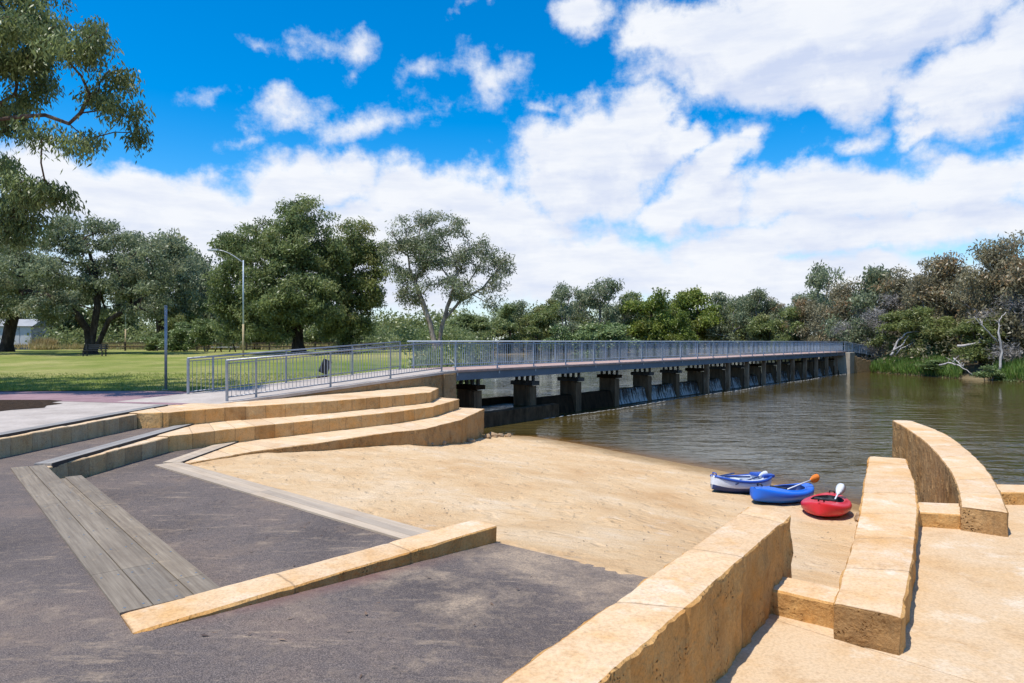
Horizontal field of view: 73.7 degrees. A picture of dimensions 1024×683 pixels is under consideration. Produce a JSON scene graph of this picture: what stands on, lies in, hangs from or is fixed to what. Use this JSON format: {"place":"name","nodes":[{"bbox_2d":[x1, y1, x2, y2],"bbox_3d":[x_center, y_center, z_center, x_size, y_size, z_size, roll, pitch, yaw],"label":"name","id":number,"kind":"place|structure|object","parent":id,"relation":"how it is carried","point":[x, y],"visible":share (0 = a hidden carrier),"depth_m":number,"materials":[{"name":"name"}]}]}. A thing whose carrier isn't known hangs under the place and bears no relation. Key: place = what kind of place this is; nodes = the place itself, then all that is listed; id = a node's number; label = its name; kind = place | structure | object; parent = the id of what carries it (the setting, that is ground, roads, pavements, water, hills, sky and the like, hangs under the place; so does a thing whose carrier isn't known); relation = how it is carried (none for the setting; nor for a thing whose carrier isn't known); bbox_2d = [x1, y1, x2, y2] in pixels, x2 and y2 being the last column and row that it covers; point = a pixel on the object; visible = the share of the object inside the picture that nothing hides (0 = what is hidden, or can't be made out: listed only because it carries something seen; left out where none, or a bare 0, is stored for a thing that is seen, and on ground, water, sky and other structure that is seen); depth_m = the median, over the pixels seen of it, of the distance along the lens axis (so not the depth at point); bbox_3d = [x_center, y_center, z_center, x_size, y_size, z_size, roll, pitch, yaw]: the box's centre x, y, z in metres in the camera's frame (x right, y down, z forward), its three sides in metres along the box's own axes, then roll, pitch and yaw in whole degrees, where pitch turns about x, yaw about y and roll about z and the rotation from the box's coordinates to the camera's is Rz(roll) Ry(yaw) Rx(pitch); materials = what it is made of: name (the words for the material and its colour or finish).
{"place":"outdoors","nodes":[
{"label":"outdoors","id":0,"kind":"place"},
{"bbox_2d":[0,401,168,431],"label":"concrete path","id":1,"kind":"structure","parent":0,"point":[14,419],"depth_m":16.91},
{"bbox_2d":[0,400,60,410],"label":"mulch bed","id":2,"kind":"object","parent":1,"relation":"on","point":[13,404],"visible":1,"depth_m":18.94,"materials":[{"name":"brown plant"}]},
{"bbox_2d":[0,0,155,260],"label":"gum tree","id":3,"kind":"object","parent":2,"relation":"on","point":[42,35],"visible":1,"depth_m":20.99,"materials":[{"name":"green plant"}]},
{"bbox_2d":[0,391,193,404],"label":"red path","id":4,"kind":"structure","parent":0,"point":[96,396],"depth_m":22.17,"materials":[{"name":"concrete"}]},
{"bbox_2d":[0,427,194,682],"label":"paving","id":5,"kind":"structure","parent":0,"point":[61,620],"depth_m":5.36,"materials":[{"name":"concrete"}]},
{"bbox_2d":[0,414,137,457],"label":"limestone retaining wall","id":6,"kind":"structure","parent":5,"relation":"on","point":[33,441],"depth_m":14.15,"materials":[{"name":"stone"}]},
{"bbox_2d":[0,405,167,437],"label":"timber edging","id":7,"kind":"object","parent":6,"relation":"on","point":[42,427],"visible":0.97,"depth_m":14.70,"materials":[{"name":"grey"}]},
{"bbox_2d":[0,341,335,349],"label":"dry grass","id":8,"kind":"structure","parent":0,"point":[44,346],"depth_m":75.03,"materials":[{"name":"plant"}]},
{"bbox_2d":[0,350,467,390],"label":"lawn","id":9,"kind":"structure","parent":0,"point":[59,362],"depth_m":39.89,"materials":[{"name":"green plant"}]},
{"bbox_2d":[0,230,80,351],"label":"leaning tree","id":10,"kind":"object","parent":9,"relation":"on","point":[10,324],"visible":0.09,"depth_m":62.59,"materials":[{"name":"green plant"}]},
{"bbox_2d":[27,336,58,349],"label":"tussock","id":11,"kind":"object","parent":9,"relation":"on","point":[47,341],"visible":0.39,"depth_m":77.48,"materials":[{"name":"plant"}]},
{"bbox_2d":[0,212,191,353],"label":"spreading tree","id":12,"kind":"object","parent":9,"relation":"on","point":[145,277],"visible":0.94,"depth_m":54.99,"materials":[{"name":"green plant"}]},
{"bbox_2d":[138,332,168,350],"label":"shrub","id":13,"kind":"object","parent":9,"relation":"on","point":[151,343],"visible":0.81,"depth_m":67.94,"materials":[{"name":"green plant"}]},
{"bbox_2d":[112,228,204,349],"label":"bushy tree","id":14,"kind":"object","parent":9,"relation":"on","point":[175,252],"visible":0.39,"depth_m":77.19,"materials":[{"name":"green plant"}]},
{"bbox_2d":[162,305,167,389],"bbox_3d":[-12.473,0.255,24.600,0.220,3.110,0.220,0,0,0],"label":"pole","id":15,"kind":"object","parent":9,"relation":"on","point":[165,346],"visible":0.81,"depth_m":24.57,"materials":[{"name":"metal"}]},
{"bbox_2d":[156,320,191,351],"bbox_3d":[-31.487,-0.481,65.497,3.425,3.208,4.819,0,0,11],"label":"shrub","id":16,"kind":"object","parent":9,"relation":"on","point":[179,330],"visible":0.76,"depth_m":64.26,"materials":[{"name":"green plant"}]},
{"bbox_2d":[159,313,188,342],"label":"tree","id":17,"kind":"object","parent":9,"relation":"on","point":[172,322],"visible":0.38,"depth_m":71.32,"materials":[{"name":"green plant"}]},
{"bbox_2d":[182,318,221,351],"bbox_3d":[-28.718,-0.607,64.027,3.829,3.490,3.708,0,0,-42],"label":"shrub","id":18,"kind":"object","parent":9,"relation":"on","point":[201,331],"visible":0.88,"depth_m":63.27,"materials":[{"name":"green plant"}]},
{"bbox_2d":[200,193,357,353],"bbox_3d":[-19.507,-5.616,56.237,12.317,13.868,9.770,0,0,0],"label":"broad gum tree","id":19,"kind":"object","parent":9,"relation":"on","point":[270,300],"visible":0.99,"depth_m":55.31,"materials":[{"name":"green plant"}]},
{"bbox_2d":[306,216,394,351],"bbox_3d":[-14.380,-5.046,60.214,8.551,12.568,8.129,0,0,0],"label":"broad gum tree","id":20,"kind":"object","parent":9,"relation":"on","point":[364,282],"visible":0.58,"depth_m":59.72,"materials":[{"name":"green plant"}]},
{"bbox_2d":[376,209,516,350],"bbox_3d":[-5.482,-4.943,57.119,11.903,12.536,7.346,0,0,0],"label":"slender gum tree","id":21,"kind":"object","parent":9,"relation":"on","point":[430,246],"visible":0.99,"depth_m":56.52,"materials":[{"name":"green plant"}]},
{"bbox_2d":[86,447,397,586],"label":"paving","id":22,"kind":"structure","parent":0,"point":[234,549],"depth_m":9.24,"materials":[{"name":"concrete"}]},
{"bbox_2d":[47,437,167,478],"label":"limestone retaining wall","id":23,"kind":"structure","parent":22,"relation":"on","point":[94,464],"depth_m":13.42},
{"bbox_2d":[34,423,194,467],"bbox_3d":[-8.178,2.135,14.870,0.323,0.085,6.255,0,0,-2],"label":"timber edging","id":24,"kind":"object","parent":23,"relation":"on","point":[57,461],"visible":0.72,"depth_m":13.49,"materials":[{"name":"grey"}]},
{"bbox_2d":[10,465,219,616],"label":"timber steps","id":25,"kind":"structure","parent":22,"relation":"on","point":[129,562],"depth_m":7.28,"materials":[{"name":"grey"}]},
{"bbox_2d":[155,462,429,539],"bbox_3d":[-4.083,2.488,11.250,7.744,0.050,0.474,0,0,42],"label":"timber edging","id":26,"kind":"object","parent":22,"relation":"on","point":[378,525],"visible":0.76,"depth_m":10.38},
{"bbox_2d":[134,542,648,682],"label":"sloping paving","id":27,"kind":"structure","parent":0,"point":[416,625],"depth_m":5.28,"materials":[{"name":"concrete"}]},
{"bbox_2d":[121,520,496,633],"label":"limestone wall","id":28,"kind":"structure","parent":27,"relation":"on","point":[462,536],"depth_m":6.25,"materials":[{"name":"stone"}]},
{"bbox_2d":[482,402,540,410],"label":"basin water","id":29,"kind":"structure","parent":0,"point":[498,406],"depth_m":33.19,"materials":[{"name":"grey liquid"}]},
{"bbox_2d":[0,343,1023,391],"bbox_3d":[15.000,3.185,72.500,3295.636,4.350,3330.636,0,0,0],"label":"ground","id":30,"kind":"structure","parent":0,"point":[972,368],"depth_m":82.47,"materials":[{"name":"soil"}]},
{"bbox_2d":[0,319,52,349],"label":"shed","id":31,"kind":"structure","parent":30,"relation":"on","point":[24,326],"depth_m":82.00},
{"bbox_2d":[51,287,112,348],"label":"tree","id":32,"kind":"object","parent":30,"relation":"on","point":[74,322],"visible":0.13,"depth_m":95.86,"materials":[{"name":"green plant"}]},
{"bbox_2d":[82,274,150,348],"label":"tree","id":33,"kind":"object","parent":30,"relation":"on","point":[117,321],"visible":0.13,"depth_m":94.12,"materials":[{"name":"green plant"}]},
{"bbox_2d":[170,289,212,349],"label":"tree","id":34,"kind":"object","parent":30,"relation":"on","point":[193,315],"visible":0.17,"depth_m":79.24,"materials":[{"name":"green plant"}]},
{"bbox_2d":[173,247,226,340],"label":"tree","id":35,"kind":"object","parent":30,"relation":"on","point":[201,265],"visible":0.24,"depth_m":86.89,"materials":[{"name":"green plant"}]},
{"bbox_2d":[0,320,446,349],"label":"undergrowth","id":36,"kind":"object","parent":30,"relation":"on","point":[66,337],"visible":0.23,"depth_m":84.08,"materials":[{"name":"green plant"}]},
{"bbox_2d":[246,342,384,349],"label":"rail fence","id":37,"kind":"object","parent":30,"relation":"on","point":[315,346],"visible":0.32,"depth_m":71.89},
{"bbox_2d":[394,322,495,390],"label":"undergrowth","id":38,"kind":"object","parent":30,"relation":"on","point":[451,333],"visible":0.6,"depth_m":63.28,"materials":[{"name":"green plant"}]},
{"bbox_2d":[445,312,493,342],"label":"tree","id":39,"kind":"object","parent":30,"relation":"on","point":[476,324],"visible":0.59,"depth_m":99.03,"materials":[{"name":"green plant"}]},
{"bbox_2d":[491,303,525,352],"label":"tree","id":40,"kind":"object","parent":30,"relation":"on","point":[505,321],"visible":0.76,"depth_m":150.21,"materials":[{"name":"green plant"}]},
{"bbox_2d":[24,290,1004,358],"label":"distant wood","id":41,"kind":"object","parent":30,"relation":"on","point":[438,318],"visible":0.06,"depth_m":119.96,"materials":[{"name":"green plant"}]},
{"bbox_2d":[506,299,546,351],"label":"tree","id":42,"kind":"object","parent":30,"relation":"on","point":[521,304],"visible":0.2,"depth_m":161.42,"materials":[{"name":"green plant"}]},
{"bbox_2d":[517,305,558,352],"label":"tree","id":43,"kind":"object","parent":30,"relation":"on","point":[541,319],"visible":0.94,"depth_m":148.02,"materials":[{"name":"green plant"}]},
{"bbox_2d":[531,298,573,351],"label":"tree","id":44,"kind":"object","parent":30,"relation":"on","point":[550,301],"visible":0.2,"depth_m":163.74,"materials":[{"name":"green plant"}]},
{"bbox_2d":[546,281,582,335],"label":"tree","id":45,"kind":"object","parent":30,"relation":"on","point":[562,294],"visible":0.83,"depth_m":148.45,"materials":[{"name":"green plant"}]},
{"bbox_2d":[538,322,598,355],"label":"shrub","id":46,"kind":"object","parent":30,"relation":"on","point":[557,330],"visible":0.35,"depth_m":138.54,"materials":[{"name":"green plant"}]},
{"bbox_2d":[573,274,624,336],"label":"tree","id":47,"kind":"object","parent":30,"relation":"on","point":[597,290],"visible":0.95,"depth_m":149.87,"materials":[{"name":"green plant"}]},
{"bbox_2d":[568,320,644,355],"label":"shrub","id":48,"kind":"object","parent":30,"relation":"on","point":[609,332],"visible":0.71,"depth_m":138.87,"materials":[{"name":"green plant"}]},
{"bbox_2d":[607,293,639,353],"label":"tree","id":49,"kind":"object","parent":30,"relation":"on","point":[624,319],"visible":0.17,"depth_m":154.03,"materials":[{"name":"green plant"}]},
{"bbox_2d":[407,341,879,410],"bbox_3d":[21.502,2.382,60.441,4.545,4.836,80.174,0,0,40],"label":"footbridge","id":50,"kind":"object","parent":30,"relation":"on","point":[470,394],"visible":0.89,"depth_m":43.23,"materials":[{"name":"grey metal"}]},
{"bbox_2d":[618,287,677,354],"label":"tree","id":51,"kind":"object","parent":30,"relation":"on","point":[651,329],"visible":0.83,"depth_m":147.57,"materials":[{"name":"green plant"}]},
{"bbox_2d":[660,309,701,354],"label":"tree","id":52,"kind":"object","parent":30,"relation":"on","point":[682,322],"visible":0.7,"depth_m":144.18,"materials":[{"name":"green plant"}]},
{"bbox_2d":[669,285,730,352],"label":"tree","id":53,"kind":"object","parent":30,"relation":"on","point":[703,319],"visible":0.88,"depth_m":151.88,"materials":[{"name":"green plant"}]},
{"bbox_2d":[705,291,750,352],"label":"tree","id":54,"kind":"object","parent":30,"relation":"on","point":[724,330],"visible":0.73,"depth_m":148.99,"materials":[{"name":"green plant"}]},
{"bbox_2d":[733,287,781,353],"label":"tree","id":55,"kind":"object","parent":30,"relation":"on","point":[757,297],"visible":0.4,"depth_m":145.47,"materials":[{"name":"green plant"}]},
{"bbox_2d":[742,311,786,353],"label":"tree","id":56,"kind":"object","parent":30,"relation":"on","point":[759,330],"visible":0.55,"depth_m":127.09,"materials":[{"name":"green plant"}]},
{"bbox_2d":[766,305,810,352],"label":"tree","id":57,"kind":"object","parent":30,"relation":"on","point":[790,313],"visible":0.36,"depth_m":118.38,"materials":[{"name":"green plant"}]},
{"bbox_2d":[780,297,826,351],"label":"tree","id":58,"kind":"object","parent":30,"relation":"on","point":[806,308],"visible":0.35,"depth_m":116.80,"materials":[{"name":"green plant"}]},
{"bbox_2d":[787,289,825,351],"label":"tree","id":59,"kind":"object","parent":30,"relation":"on","point":[812,294],"visible":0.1,"depth_m":148.00,"materials":[{"name":"green plant"}]},
{"bbox_2d":[804,260,846,334],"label":"tree","id":60,"kind":"object","parent":30,"relation":"on","point":[820,276],"visible":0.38,"depth_m":119.48,"materials":[{"name":"green plant"}]},
{"bbox_2d":[805,276,868,351],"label":"tree","id":61,"kind":"object","parent":30,"relation":"on","point":[839,295],"visible":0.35,"depth_m":96.35,"materials":[{"name":"green plant"}]},
{"bbox_2d":[830,305,886,360],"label":"tree","id":62,"kind":"object","parent":30,"relation":"on","point":[841,326],"visible":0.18,"depth_m":90.30,"materials":[{"name":"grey plant"}]},
{"bbox_2d":[819,285,898,361],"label":"tree","id":63,"kind":"object","parent":30,"relation":"on","point":[858,333],"visible":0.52,"depth_m":90.08,"materials":[{"name":"green plant"}]},
{"bbox_2d":[851,263,899,359],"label":"tree","id":64,"kind":"object","parent":30,"relation":"on","point":[874,275],"visible":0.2,"depth_m":93.10,"materials":[{"name":"green plant"}]},
{"bbox_2d":[859,293,905,358],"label":"tree","id":65,"kind":"object","parent":30,"relation":"on","point":[876,314],"visible":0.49,"depth_m":86.57,"materials":[{"name":"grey plant"}]},
{"bbox_2d":[867,264,917,356],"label":"tree","id":66,"kind":"object","parent":30,"relation":"on","point":[898,285],"visible":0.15,"depth_m":89.74,"materials":[{"name":"green plant"}]},
{"bbox_2d":[862,309,927,356],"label":"tree","id":67,"kind":"object","parent":30,"relation":"on","point":[890,318],"visible":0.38,"depth_m":82.67,"materials":[{"name":"green plant"}]},
{"bbox_2d":[891,271,958,344],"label":"tree","id":68,"kind":"object","parent":30,"relation":"on","point":[938,303],"visible":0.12,"depth_m":82.77,"materials":[{"name":"green plant"}]},
{"bbox_2d":[891,305,959,358],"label":"tree","id":69,"kind":"object","parent":30,"relation":"on","point":[933,333],"visible":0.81,"depth_m":77.39,"materials":[{"name":"green plant"}]},
{"bbox_2d":[913,359,967,371],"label":"shrub","id":70,"kind":"object","parent":30,"relation":"on","point":[932,364],"visible":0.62,"depth_m":72.57,"materials":[{"name":"green plant"}]},
{"bbox_2d":[901,250,990,357],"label":"tree","id":71,"kind":"object","parent":30,"relation":"on","point":[946,267],"visible":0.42,"depth_m":80.72,"materials":[{"name":"green plant"}]},
{"bbox_2d":[868,353,1023,381],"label":"reeds","id":72,"kind":"object","parent":30,"relation":"on","point":[1014,367],"visible":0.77,"depth_m":73.90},
{"bbox_2d":[873,336,1022,365],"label":"undergrowth","id":73,"kind":"object","parent":30,"relation":"on","point":[929,345],"visible":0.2,"depth_m":76.67,"materials":[{"name":"green plant"}]},
{"bbox_2d":[942,230,1023,361],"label":"tree","id":74,"kind":"object","parent":30,"relation":"on","point":[1002,259],"visible":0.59,"depth_m":72.43,"materials":[{"name":"green plant"}]},
{"bbox_2d":[946,316,1023,366],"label":"tree","id":75,"kind":"object","parent":30,"relation":"on","point":[974,352],"visible":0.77,"depth_m":69.28,"materials":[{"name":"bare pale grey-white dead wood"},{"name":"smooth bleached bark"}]},
{"bbox_2d":[974,312,1005,370],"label":"dead tree","id":76,"kind":"object","parent":30,"relation":"on","point":[1001,350],"visible":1,"depth_m":65.92,"materials":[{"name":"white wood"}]},
{"bbox_2d":[957,311,1023,361],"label":"tree","id":77,"kind":"object","parent":30,"relation":"on","point":[984,323],"visible":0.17,"depth_m":69.50,"materials":[{"name":"green plant"}]},
{"bbox_2d":[964,289,1023,361],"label":"tree","id":78,"kind":"object","parent":30,"relation":"on","point":[1012,352],"visible":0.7,"depth_m":67.50,"materials":[{"name":"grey plant"}]},
{"bbox_2d":[969,364,1018,380],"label":"shrub","id":79,"kind":"object","parent":30,"relation":"on","point":[989,374],"visible":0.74,"depth_m":65.47,"materials":[{"name":"green plant"}]},
{"bbox_2d":[983,266,1023,359],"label":"tree","id":80,"kind":"object","parent":30,"relation":"on","point":[1014,284],"visible":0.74,"depth_m":67.23,"materials":[{"name":"green plant"}]},
{"bbox_2d":[0,0,1023,340],"label":"sky","id":81,"kind":"structure","parent":0,"point":[732,147],"materials":[{"name":"blue"}]},
{"bbox_2d":[191,434,860,587],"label":"beach","id":82,"kind":"structure","parent":0,"point":[525,500],"depth_m":12.89,"materials":[{"name":"sand"}]},
{"bbox_2d":[163,441,238,463],"bbox_3d":[-6.913,2.495,15.400,0.393,0.085,3.000,0,0,0],"label":"timber edging","id":83,"kind":"object","parent":82,"relation":"on","point":[197,453],"visible":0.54,"depth_m":14.97,"materials":[{"name":"grey"}]},
{"bbox_2d":[117,369,456,405],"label":"access ramp","id":84,"kind":"structure","parent":82,"relation":"on","point":[444,381],"depth_m":23.84,"materials":[{"name":"concrete"}]},
{"bbox_2d":[187,341,400,393],"bbox_3d":[-7.531,0.856,25.580,0.140,1.748,9.890,0,0,33],"label":"ramp railing","id":85,"kind":"object","parent":84,"relation":"on","point":[212,359],"visible":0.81,"depth_m":24.53,"materials":[{"name":"metal"}]},
{"bbox_2d":[225,342,442,400],"bbox_3d":[-5.561,0.876,23.843,0.140,1.751,9.940,0,0,33],"label":"ramp railing","id":86,"kind":"object","parent":84,"relation":"on","point":[227,363],"visible":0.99,"depth_m":22.96,"materials":[{"name":"metal"}]},
{"bbox_2d":[185,408,483,464],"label":"limestone terrace","id":87,"kind":"structure","parent":82,"relation":"on","point":[461,425],"depth_m":18.75,"materials":[{"name":"stone"}]},
{"bbox_2d":[156,398,458,451],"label":"limestone terrace","id":88,"kind":"structure","parent":87,"relation":"on","point":[195,436],"depth_m":18.30,"materials":[{"name":"stone"}]},
{"bbox_2d":[129,387,438,427],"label":"limestone terrace","id":89,"kind":"structure","parent":88,"relation":"on","point":[181,414],"depth_m":19.34,"materials":[{"name":"stone"}]},
{"bbox_2d":[163,444,855,677],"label":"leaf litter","id":90,"kind":"object","parent":82,"relation":"on","point":[463,511],"visible":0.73,"depth_m":10.59,"materials":[{"name":"brown plant"}]},
{"bbox_2d":[484,403,558,427],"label":"concrete sill","id":91,"kind":"structure","parent":82,"relation":"on","point":[513,415],"depth_m":31.80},
{"bbox_2d":[503,507,792,682],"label":"limestone wall","id":92,"kind":"structure","parent":82,"relation":"on","point":[700,611],"depth_m":4.77,"materials":[{"name":"stone"}]},
{"bbox_2d":[710,472,774,492],"bbox_3d":[5.436,3.312,16.159,1.950,0.479,0.818,5,-2,-30],"label":"kayak","id":93,"kind":"object","parent":82,"relation":"on","point":[725,482],"visible":0.92,"depth_m":15.73,"materials":[{"name":"blue plastic"}]},
{"bbox_2d":[750,483,813,502],"bbox_3d":[6.096,3.368,15.363,2.400,0.438,0.884,7,-5,-40],"label":"kayak","id":94,"kind":"object","parent":82,"relation":"on","point":[777,493],"visible":0.94,"depth_m":14.77,"materials":[{"name":"blue plastic"}]},
{"bbox_2d":[772,577,837,628],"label":"limestone block","id":95,"kind":"structure","parent":82,"relation":"on","point":[805,601],"depth_m":6.16,"materials":[{"name":"stone"}]},
{"bbox_2d":[801,490,851,516],"bbox_3d":[6.569,3.382,14.264,0.944,0.390,2.000,0,-5,32],"label":"kayak","id":96,"kind":"object","parent":82,"relation":"on","point":[826,504],"visible":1,"depth_m":13.66,"materials":[{"name":"red plastic"}]},
{"bbox_2d":[833,457,918,655],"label":"limestone wall","id":97,"kind":"structure","parent":82,"relation":"on","point":[873,603],"depth_m":6.72,"materials":[{"name":"stone"}]},
{"bbox_2d":[918,502,960,528],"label":"limestone block","id":98,"kind":"structure","parent":82,"relation":"on","point":[941,515],"depth_m":9.21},
{"bbox_2d":[892,420,1007,536],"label":"limestone wall","id":99,"kind":"structure","parent":82,"relation":"on","point":[944,468],"depth_m":12.52,"materials":[{"name":"stone"}]},
{"bbox_2d":[456,354,968,398],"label":"weir pool water","id":100,"kind":"structure","parent":0,"point":[548,385],"depth_m":52.40,"materials":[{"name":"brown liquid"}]},
{"bbox_2d":[619,369,831,404],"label":"spilling water","id":101,"kind":"structure","parent":0,"point":[654,396],"depth_m":46.09,"materials":[{"name":"grey liquid"}]},
{"bbox_2d":[484,372,1023,498],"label":"river water","id":102,"kind":"structure","parent":0,"point":[833,431],"depth_m":30.93,"materials":[{"name":"brown liquid"}]},
{"bbox_2d":[536,366,838,413],"bbox_3d":[19.948,3.910,57.953,0.730,2.100,60.500,0,0,39],"label":"weir","id":103,"kind":"object","parent":102,"relation":"in","point":[595,399],"visible":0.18,"depth_m":41.44,"materials":[{"name":"concrete"}]},
{"bbox_2d":[716,618,973,682],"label":"limestone paving","id":104,"kind":"structure","parent":0,"point":[773,651],"depth_m":5.30,"materials":[{"name":"stone"}]},
{"bbox_2d":[770,505,1023,682],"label":"limestone paving","id":105,"kind":"structure","parent":0,"point":[966,620],"depth_m":6.43,"materials":[{"name":"stone"}]},
{"bbox_2d":[996,484,1023,504],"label":"limestone block","id":106,"kind":"structure","parent":105,"relation":"on","point":[1012,494],"depth_m":10.47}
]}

